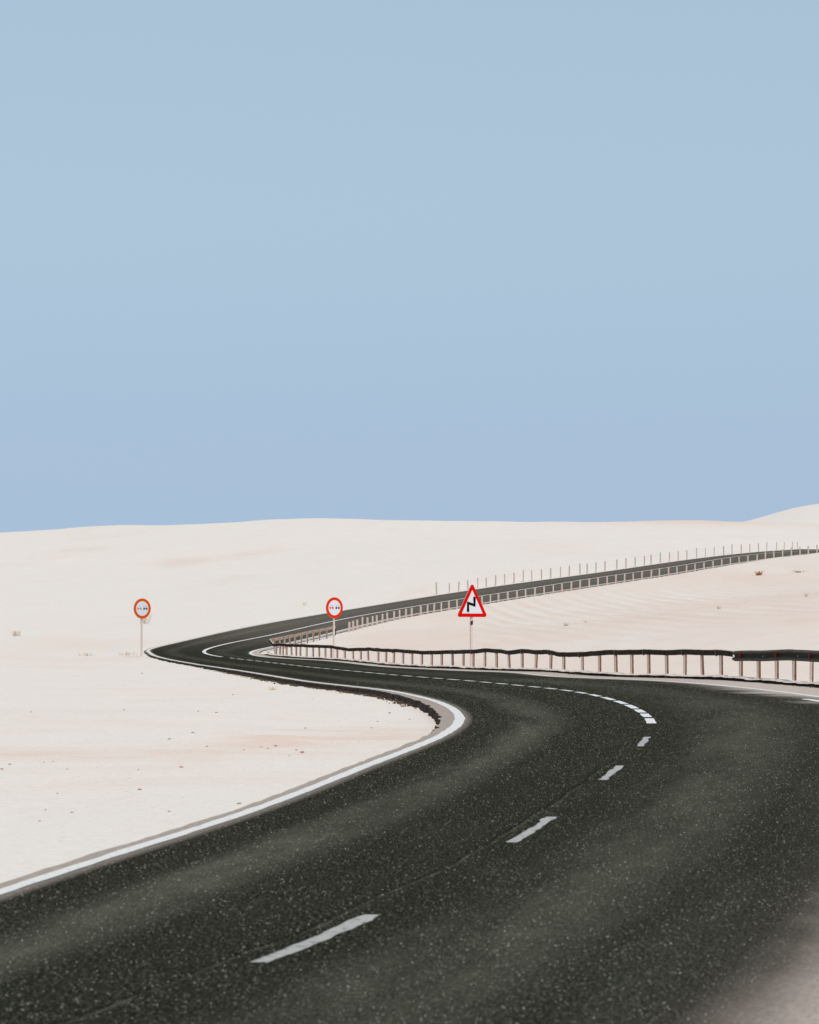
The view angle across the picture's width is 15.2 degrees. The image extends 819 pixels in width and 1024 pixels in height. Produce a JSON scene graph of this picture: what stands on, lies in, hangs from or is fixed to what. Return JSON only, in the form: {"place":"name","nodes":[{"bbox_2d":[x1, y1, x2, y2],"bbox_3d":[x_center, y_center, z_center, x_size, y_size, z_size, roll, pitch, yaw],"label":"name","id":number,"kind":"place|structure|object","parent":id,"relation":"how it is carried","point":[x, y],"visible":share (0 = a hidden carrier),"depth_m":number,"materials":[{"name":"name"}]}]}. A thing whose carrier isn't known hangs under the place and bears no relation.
{"place":"outdoors","nodes":[
{"label":"outdoors","id":0,"kind":"place"},
{"bbox_2d":[0,549,818,1023],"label":"road","id":1,"kind":"structure","parent":0,"point":[782,987],"depth_m":13.87,"materials":[{"name":"black asphalt"}]},
{"bbox_2d":[0,678,818,1023],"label":"stone chips","id":2,"kind":"object","parent":1,"relation":"on","point":[492,858],"visible":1,"depth_m":14.62,"materials":[{"name":"grey stone"}]},
{"bbox_2d":[0,518,818,882],"bbox_3d":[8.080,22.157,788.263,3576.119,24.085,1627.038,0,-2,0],"label":"ground","id":3,"kind":"structure","parent":0,"point":[68,596],"depth_m":152.32,"materials":[{"name":"beige sand"}]},
{"bbox_2d":[134,598,150,656],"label":"no overtaking sign","id":4,"kind":"object","parent":3,"relation":"on","point":[142,608],"visible":0.98,"depth_m":136.91,"materials":[{"name":"white metal"}]},
{"bbox_2d":[160,660,417,707],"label":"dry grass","id":5,"kind":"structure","parent":3,"relation":"on","point":[286,683],"depth_m":71.94,"materials":[{"name":"brown plant"}]},
{"bbox_2d":[162,656,818,706],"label":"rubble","id":6,"kind":"object","parent":3,"relation":"on","point":[401,702],"visible":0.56,"depth_m":75.16,"materials":[{"name":"stone"}]},
{"bbox_2d":[263,653,818,686],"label":"sand verge","id":7,"kind":"structure","parent":3,"relation":"on","point":[751,679],"depth_m":80.00,"materials":[{"name":"beige sand"}]},
{"bbox_2d":[326,597,342,657],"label":"no overtaking sign","id":8,"kind":"object","parent":7,"relation":"on","point":[334,607],"visible":0.98,"depth_m":132.31,"materials":[{"name":"white metal"}]},
{"bbox_2d":[458,585,485,666],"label":"bend warning sign","id":9,"kind":"object","parent":7,"relation":"on","point":[471,606],"visible":0.95,"depth_m":103.53,"materials":[{"name":"white metal"}]},
{"bbox_2d":[269,626,733,674],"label":"guard rail","id":10,"kind":"object","parent":7,"relation":"on","point":[702,653],"visible":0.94,"depth_m":93.41,"materials":[{"name":"metal"}]},
{"bbox_2d":[732,649,818,681],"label":"guard rail","id":11,"kind":"object","parent":7,"relation":"on","point":[794,656],"visible":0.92,"depth_m":65.04,"materials":[{"name":"grey metal"}]},
{"bbox_2d":[0,0,818,531],"label":"sky","id":12,"kind":"structure","parent":0,"point":[422,260],"materials":[{"name":"blue"}]},
{"bbox_2d":[745,504,818,523],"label":"distant dune","id":13,"kind":"structure","parent":0,"point":[808,514],"depth_m":819.47,"materials":[{"name":"beige sand"}]}
]}

